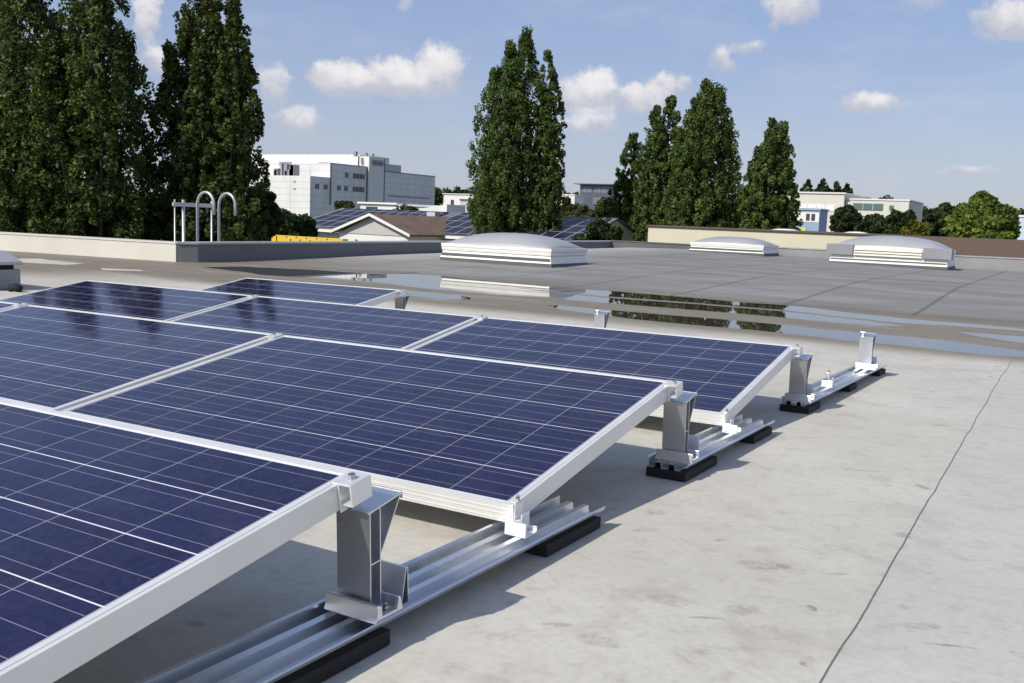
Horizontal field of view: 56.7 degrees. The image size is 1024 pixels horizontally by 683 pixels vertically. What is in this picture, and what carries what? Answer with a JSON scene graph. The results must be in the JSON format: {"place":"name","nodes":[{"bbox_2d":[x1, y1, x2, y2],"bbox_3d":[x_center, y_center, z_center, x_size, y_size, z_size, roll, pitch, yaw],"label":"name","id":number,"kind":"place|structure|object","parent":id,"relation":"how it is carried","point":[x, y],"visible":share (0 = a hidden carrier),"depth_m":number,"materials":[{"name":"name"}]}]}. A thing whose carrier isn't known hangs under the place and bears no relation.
{"place":"outdoors","nodes":[
{"label":"outdoors","id":0,"kind":"place"},
{"bbox_2d":[285,238,332,240],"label":"crane beam","id":1,"kind":"structure","parent":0,"point":[292,239],"depth_m":40.88,"materials":[{"name":"yellow metal"}]},
{"bbox_2d":[272,235,347,240],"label":"crane beam","id":2,"kind":"structure","parent":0,"point":[279,237],"depth_m":42.27,"materials":[{"name":"yellow metal"}]},
{"bbox_2d":[245,151,435,216],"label":"factory building","id":3,"kind":"structure","parent":0,"point":[313,185],"depth_m":179.58,"materials":[{"name":"white concrete"}]},
{"bbox_2d":[353,187,363,191],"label":"window","id":4,"kind":"structure","parent":3,"relation":"in","point":[356,189],"depth_m":180.11,"materials":[{"name":"grey glass"}]},
{"bbox_2d":[353,173,364,178],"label":"window","id":5,"kind":"structure","parent":3,"relation":"in","point":[358,176],"depth_m":179.89,"materials":[{"name":"grey glass"}]},
{"bbox_2d":[388,195,429,198],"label":"window","id":6,"kind":"structure","parent":3,"relation":"in","point":[388,195],"depth_m":194.25,"materials":[{"name":"grey glass"}]},
{"bbox_2d":[357,202,422,209],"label":"pale shed","id":7,"kind":"structure","parent":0,"point":[377,205],"depth_m":121.30,"materials":[{"name":"white metal"}]},
{"bbox_2d":[397,204,436,208],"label":"glazed shed","id":8,"kind":"structure","parent":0,"point":[419,206],"depth_m":117.93,"materials":[{"name":"white glass"}]},
{"bbox_2d":[442,193,473,204],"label":"warehouse building","id":9,"kind":"structure","parent":0,"point":[451,198],"depth_m":264.33,"materials":[{"name":"white paint"}]},
{"bbox_2d":[459,199,526,212],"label":"grey shed","id":10,"kind":"structure","parent":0,"point":[463,201],"depth_m":125.29,"materials":[{"name":"white paint"}]},
{"bbox_2d":[0,247,1023,682],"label":"flat roof","id":11,"kind":"structure","parent":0,"point":[870,529],"depth_m":2.41,"materials":[{"name":"grey concrete"}]},
{"bbox_2d":[0,250,22,289],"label":"roof hatch","id":12,"kind":"object","parent":11,"relation":"on","point":[9,274],"visible":0.77,"depth_m":9.45,"materials":[{"name":"grey metal"}]},
{"bbox_2d":[7,284,22,291],"bbox_3d":[-4.821,-0.514,9.205,0.144,0.090,0.075,3,7,6],"label":"rubber scrap","id":13,"kind":"object","parent":11,"relation":"on","point":[14,287],"visible":0.95,"depth_m":9.18,"materials":[{"name":"black rubber"}]},
{"bbox_2d":[12,303,27,307],"bbox_3d":[-2.172,-0.073,5.036,0.140,0.302,1.030,6,7,30],"label":"mounting rail","id":14,"kind":"object","parent":11,"relation":"on","point":[19,304],"visible":0.08,"depth_m":4.60,"materials":[{"name":"silver metal"}]},
{"bbox_2d":[0,301,18,310],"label":"solar module","id":15,"kind":"object","parent":14,"relation":"on","point":[5,305],"visible":0.27,"depth_m":4.64,"materials":[{"name":"white"}]},
{"bbox_2d":[265,333,282,338],"bbox_3d":[-0.728,0.080,4.195,0.140,0.302,1.030,6,7,30],"label":"mounting rail","id":16,"kind":"object","parent":11,"relation":"on","point":[272,335],"visible":0.1,"depth_m":3.75,"materials":[{"name":"metal"}]},
{"bbox_2d":[0,304,271,410],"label":"solar module","id":17,"kind":"object","parent":16,"relation":"on","point":[56,359],"visible":0.76,"depth_m":3.67,"materials":[{"name":"blue"}]},
{"bbox_2d":[247,289,409,308],"bbox_3d":[-1.173,-0.209,6.726,0.140,0.302,1.894,6,7,30],"label":"mounting rail","id":18,"kind":"object","parent":11,"relation":"on","point":[401,300],"visible":0.2,"depth_m":7.24,"materials":[{"name":"metal"}]},
{"bbox_2d":[0,280,249,320],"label":"solar module","id":19,"kind":"object","parent":18,"relation":"on","point":[149,302],"visible":0.7,"depth_m":6.02,"materials":[{"name":"blue"}]},
{"bbox_2d":[201,278,397,305],"bbox_3d":[-1.800,-0.324,7.260,1.650,0.047,0.992,6,18,30],"label":"solar module","id":20,"kind":"object","parent":18,"relation":"on","point":[353,295],"visible":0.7,"depth_m":7.39,"materials":[{"name":"blue"}]},
{"bbox_2d":[135,471,604,682],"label":"mounting rail","id":21,"kind":"object","parent":11,"relation":"on","point":[331,634],"visible":0.99,"depth_m":1.64,"materials":[{"name":"metal"}]},
{"bbox_2d":[0,399,350,682],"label":"solar module","id":22,"kind":"object","parent":21,"relation":"on","point":[112,534],"visible":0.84,"depth_m":1.51,"materials":[{"name":"blue"}]},
{"bbox_2d":[440,233,587,267],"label":"skylight dome","id":23,"kind":"structure","parent":11,"relation":"on","point":[525,249],"depth_m":17.17,"materials":[{"name":"white plastic"}]},
{"bbox_2d":[19,258,1023,356],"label":"puddle water","id":24,"kind":"structure","parent":11,"relation":"on","point":[437,282],"depth_m":10.83,"materials":[{"name":"grey liquid"}]},
{"bbox_2d":[476,306,609,327],"bbox_3d":[0.281,-0.055,5.879,0.140,0.302,1.894,6,7,30],"label":"mounting rail","id":25,"kind":"object","parent":11,"relation":"on","point":[601,319],"visible":0.19,"depth_m":6.41,"materials":[{"name":"metal"}]},
{"bbox_2d":[172,296,478,349],"bbox_3d":[-1.128,-0.065,5.113,1.650,0.046,0.992,6,17,30],"label":"solar module","id":26,"kind":"object","parent":25,"relation":"on","point":[384,327],"visible":0.66,"depth_m":5.17,"materials":[{"name":"blue"}]},
{"bbox_2d":[646,380,774,481],"bbox_3d":[0.726,0.238,3.316,0.140,0.301,0.975,6,7,30],"label":"mounting rail","id":27,"kind":"object","parent":11,"relation":"on","point":[682,455],"visible":1,"depth_m":2.96,"materials":[{"name":"metal"}]},
{"bbox_2d":[61,335,668,521],"bbox_3d":[-0.455,0.193,2.967,1.650,0.046,0.992,6,17,30],"label":"solar module","id":28,"kind":"object","parent":27,"relation":"on","point":[487,438],"visible":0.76,"depth_m":2.81,"materials":[{"name":"blue"}]},
{"bbox_2d":[689,237,778,255],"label":"skylight dome","id":29,"kind":"structure","parent":11,"relation":"on","point":[741,246],"depth_m":27.54,"materials":[{"name":"white plastic"}]},
{"bbox_2d":[779,327,886,413],"bbox_3d":[1.753,0.102,5.022,0.140,0.301,1.894,6,7,31],"label":"mounting rail","id":30,"kind":"object","parent":11,"relation":"on","point":[802,395],"visible":0.99,"depth_m":4.56,"materials":[{"name":"metal"}]},
{"bbox_2d":[409,317,792,425],"bbox_3d":[0.316,0.088,4.272,1.650,0.047,0.992,6,18,30],"label":"solar module","id":31,"kind":"object","parent":30,"relation":"on","point":[719,376],"visible":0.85,"depth_m":4.26,"materials":[{"name":"blue"}]},
{"bbox_2d":[826,236,955,269],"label":"skylight dome","id":32,"kind":"structure","parent":11,"relation":"on","point":[904,252],"depth_m":24.37,"materials":[{"name":"white plastic"}]},
{"bbox_2d":[0,0,1023,239],"label":"sky","id":33,"kind":"structure","parent":0,"point":[922,101],"materials":[{"name":"blue"}]},
{"bbox_2d":[556,194,584,209],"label":"warehouse building","id":34,"kind":"structure","parent":0,"point":[576,198],"depth_m":179.99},
{"bbox_2d":[573,183,667,223],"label":"office building","id":35,"kind":"structure","parent":0,"point":[593,193],"depth_m":286.29,"materials":[{"name":"grey glass"}]},
{"bbox_2d":[581,186,592,192],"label":"window","id":36,"kind":"structure","parent":35,"relation":"in","point":[589,189],"depth_m":287.22,"materials":[{"name":"grey glass"}]},
{"bbox_2d":[593,197,622,203],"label":"window","id":37,"kind":"structure","parent":35,"relation":"in","point":[595,199],"depth_m":285.99,"materials":[{"name":"grey glass"}]},
{"bbox_2d":[594,187,634,192],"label":"window","id":38,"kind":"structure","parent":35,"relation":"in","point":[596,189],"depth_m":284.67,"materials":[{"name":"grey glass"}]},
{"bbox_2d":[788,208,828,231],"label":"blue house","id":39,"kind":"structure","parent":0,"point":[814,219],"depth_m":108.89,"materials":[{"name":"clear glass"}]},
{"bbox_2d":[787,192,871,231],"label":"hall building","id":40,"kind":"structure","parent":0,"point":[831,202],"depth_m":145.48,"materials":[{"name":"white paint"}]},
{"bbox_2d":[799,204,834,210],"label":"window","id":41,"kind":"structure","parent":40,"relation":"in","point":[830,207],"depth_m":145.73,"materials":[{"name":"white"}]},
{"bbox_2d":[845,198,923,221],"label":"office building","id":42,"kind":"structure","parent":0,"point":[864,207],"depth_m":142.76,"materials":[{"name":"white paint"}]},
{"bbox_2d":[853,203,882,210],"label":"window","id":43,"kind":"structure","parent":42,"relation":"in","point":[859,206],"depth_m":143.11,"materials":[{"name":"green glass"}]},
{"bbox_2d":[1017,215,1023,239],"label":"pale blue hall","id":44,"kind":"structure","parent":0,"point":[1021,220],"depth_m":105.03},
{"label":"ground","id":45,"kind":"structure","parent":0,"visible":0},
{"bbox_2d":[0,0,89,233],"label":"poplar tree","id":46,"kind":"object","parent":45,"relation":"on","point":[16,52],"visible":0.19,"depth_m":29.13,"materials":[{"name":"green plant"}]},
{"bbox_2d":[11,0,164,239],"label":"poplar tree","id":47,"kind":"object","parent":45,"relation":"on","point":[100,200],"visible":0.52,"depth_m":28.56,"materials":[{"name":"green plant"}]},
{"bbox_2d":[142,0,247,240],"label":"poplar tree","id":48,"kind":"object","parent":45,"relation":"on","point":[176,75],"visible":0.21,"depth_m":30.32,"materials":[{"name":"green plant"}]},
{"bbox_2d":[172,0,270,241],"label":"poplar tree","id":49,"kind":"object","parent":45,"relation":"on","point":[242,114],"visible":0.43,"depth_m":29.56,"materials":[{"name":"green plant"}]},
{"bbox_2d":[243,191,285,240],"bbox_3d":[-9.499,-1.375,35.038,2.106,8.508,1.785,7,9,30],"label":"hedge shrub","id":50,"kind":"object","parent":45,"relation":"on","point":[274,222],"visible":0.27,"depth_m":34.42,"materials":[{"name":"green plant"}]},
{"bbox_2d":[267,208,318,240],"bbox_3d":[-11.909,-3.212,50.880,3.315,7.899,3.171,7,9,30],"label":"tree","id":51,"kind":"object","parent":45,"relation":"on","point":[304,225],"visible":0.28,"depth_m":49.90,"materials":[{"name":"green plant"}]},
{"bbox_2d":[334,200,354,209],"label":"bush","id":52,"kind":"object","parent":45,"relation":"on","point":[343,204],"visible":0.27,"depth_m":91.75,"materials":[{"name":"green plant"}]},
{"bbox_2d":[393,203,418,210],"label":"tree","id":53,"kind":"object","parent":45,"relation":"on","point":[405,207],"visible":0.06,"depth_m":112.28,"materials":[{"name":"green plant"}]},
{"bbox_2d":[419,204,464,211],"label":"lean to shed","id":54,"kind":"object","parent":45,"relation":"on","point":[450,208],"visible":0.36,"depth_m":113.48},
{"bbox_2d":[313,208,637,240],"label":"solar roof house","id":55,"kind":"structure","parent":45,"relation":"on","point":[353,224],"depth_m":61.81,"materials":[{"name":"brown tile"}]},
{"bbox_2d":[434,186,578,205],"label":"distant wood","id":56,"kind":"object","parent":45,"relation":"on","point":[439,198],"visible":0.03,"depth_m":483.74,"materials":[{"name":"green plant"}]},
{"bbox_2d":[465,24,551,233],"bbox_3d":[-0.174,-10.274,61.474,6.155,20.113,4.925,7,9,30],"label":"poplar tree","id":57,"kind":"object","parent":45,"relation":"on","point":[498,194],"visible":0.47,"depth_m":60.45,"materials":[{"name":"green plant"}]},
{"bbox_2d":[520,49,567,233],"bbox_3d":[1.984,-9.383,61.288,3.078,18.567,3.983,4,8,14],"label":"poplar tree","id":58,"kind":"object","parent":45,"relation":"on","point":[551,151],"visible":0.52,"depth_m":60.36,"materials":[{"name":"green plant"}]},
{"bbox_2d":[560,196,579,215],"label":"tree","id":59,"kind":"object","parent":45,"relation":"on","point":[570,207],"visible":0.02,"depth_m":123.52,"materials":[{"name":"green plant"}]},
{"bbox_2d":[561,208,592,215],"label":"tree","id":60,"kind":"object","parent":45,"relation":"on","point":[576,211],"depth_m":117.92,"materials":[{"name":"green plant"}]},
{"bbox_2d":[569,203,595,216],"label":"tree","id":61,"kind":"object","parent":45,"relation":"on","point":[581,212],"visible":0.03,"depth_m":110.66,"materials":[{"name":"green plant"}]},
{"bbox_2d":[572,218,623,240],"bbox_3d":[5.113,-3.411,57.116,2.806,8.051,3.516,7,9,30],"label":"tree","id":62,"kind":"object","parent":45,"relation":"on","point":[599,229],"visible":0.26,"depth_m":56.35,"materials":[{"name":"green plant"}]},
{"bbox_2d":[584,197,614,217],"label":"tree","id":63,"kind":"object","parent":45,"relation":"on","point":[600,208],"visible":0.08,"depth_m":103.88,"materials":[{"name":"green plant"}]},
{"bbox_2d":[602,132,651,240],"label":"poplar tree","id":64,"kind":"object","parent":45,"relation":"on","point":[623,209],"visible":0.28,"depth_m":65.58,"materials":[{"name":"green plant"}]},
{"bbox_2d":[630,94,693,241],"bbox_3d":[9.904,-8.086,62.684,4.350,16.270,3.950,4,7,9],"label":"poplar tree","id":65,"kind":"object","parent":45,"relation":"on","point":[657,146],"visible":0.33,"depth_m":61.83,"materials":[{"name":"green plant"}]},
{"bbox_2d":[656,78,743,227],"bbox_3d":[11.873,-8.097,60.276,4.904,17.065,5.222,-2,8,-29],"label":"poplar tree","id":66,"kind":"object","parent":45,"relation":"on","point":[704,150],"visible":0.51,"depth_m":58.99,"materials":[{"name":"green plant"}]},
{"bbox_2d":[733,189,749,225],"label":"conifer tree","id":67,"kind":"object","parent":45,"relation":"on","point":[741,219],"visible":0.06,"depth_m":261.56,"materials":[{"name":"green plant"}]},
{"bbox_2d":[731,117,802,230],"bbox_3d":[14.703,-5.883,55.189,4.146,14.205,3.842,7,9,30],"label":"poplar tree","id":68,"kind":"object","parent":45,"relation":"on","point":[770,169],"visible":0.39,"depth_m":54.42,"materials":[{"name":"green plant"}]},
{"bbox_2d":[692,194,893,221],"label":"distant wood","id":69,"kind":"object","parent":45,"relation":"on","point":[886,196],"depth_m":394.37,"materials":[{"name":"green plant"}]},
{"bbox_2d":[799,179,815,191],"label":"conifer tree","id":70,"kind":"object","parent":45,"relation":"on","point":[807,184],"visible":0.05,"depth_m":255.51,"materials":[{"name":"green plant"}]},
{"bbox_2d":[814,178,829,191],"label":"conifer tree","id":71,"kind":"object","parent":45,"relation":"on","point":[821,187],"visible":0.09,"depth_m":253.33,"materials":[{"name":"green plant"}]},
{"bbox_2d":[647,225,1023,257],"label":"neighbouring hall","id":72,"kind":"structure","parent":45,"relation":"on","point":[792,238],"depth_m":46.70,"materials":[{"name":"beige paint"}]},
{"bbox_2d":[829,181,844,191],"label":"conifer tree","id":73,"kind":"object","parent":45,"relation":"on","point":[837,187],"visible":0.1,"depth_m":251.67,"materials":[{"name":"green plant"}]},
{"bbox_2d":[828,204,863,231],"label":"tree","id":74,"kind":"object","parent":45,"relation":"on","point":[847,217],"visible":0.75,"depth_m":77.28,"materials":[{"name":"green plant"}]},
{"bbox_2d":[842,183,852,193],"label":"conifer tree","id":75,"kind":"object","parent":45,"relation":"on","point":[847,189],"visible":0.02,"depth_m":250.64,"materials":[{"name":"green plant"}]},
{"bbox_2d":[854,213,895,233],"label":"tree","id":76,"kind":"object","parent":45,"relation":"on","point":[872,223],"visible":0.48,"depth_m":71.75,"materials":[{"name":"green plant"}]},
{"bbox_2d":[884,208,916,234],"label":"tree","id":77,"kind":"object","parent":45,"relation":"on","point":[897,219],"visible":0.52,"depth_m":73.51,"materials":[{"name":"green plant"}]},
{"bbox_2d":[899,219,930,235],"bbox_3d":[24.922,-3.256,59.363,1.811,8.743,2.164,7,9,30],"label":"bush","id":78,"kind":"object","parent":45,"relation":"on","point":[914,227],"visible":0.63,"depth_m":58.36,"materials":[{"name":"green plant"}]},
{"bbox_2d":[923,202,955,236],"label":"tree","id":79,"kind":"object","parent":45,"relation":"on","point":[934,219],"visible":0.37,"depth_m":87.29,"materials":[{"name":"green plant"}]},
{"bbox_2d":[887,198,1023,239],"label":"distant wood","id":80,"kind":"object","parent":45,"relation":"on","point":[1016,217],"visible":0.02,"depth_m":301.92,"materials":[{"name":"green plant"}]},
{"bbox_2d":[942,190,1021,239],"bbox_3d":[31.649,-4.791,64.681,4.947,10.959,4.834,7,9,30],"label":"round tree","id":81,"kind":"object","parent":45,"relation":"on","point":[983,214],"visible":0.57,"depth_m":63.08,"materials":[{"name":"green plant"}]},
{"bbox_3d":[-2.285,2.243,14.373,44.200,7.200,36.700,7,9,30],"label":"flat roofed hall","id":82,"kind":"object","parent":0,"visible":0},
{"bbox_2d":[0,232,176,261],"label":"parapet wall","id":83,"kind":"structure","parent":82,"relation":"on","point":[156,250],"depth_m":15.95,"materials":[{"name":"white paint"}]},
{"bbox_2d":[172,191,236,241],"bbox_3d":[-5.357,-0.895,16.920,1.002,3.524,0.887,7,9,30],"label":"roof ladder","id":84,"kind":"object","parent":82,"relation":"attached to","point":[197,204],"visible":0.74,"depth_m":16.68,"materials":[{"name":"silver metal"}]},
{"bbox_2d":[177,241,611,261],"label":"parapet wall","id":85,"kind":"structure","parent":82,"relation":"on","point":[211,251],"depth_m":17.59,"materials":[{"name":"concrete"}]},
{"bbox_2d":[610,240,690,248],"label":"parapet wall","id":86,"kind":"structure","parent":82,"relation":"on","point":[625,244],"depth_m":30.98,"materials":[{"name":"grey concrete"}]},
{"bbox_2d":[778,247,1023,271],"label":"parapet wall","id":87,"kind":"structure","parent":82,"relation":"on","point":[990,263],"depth_m":26.10,"materials":[{"name":"concrete"}]}
]}

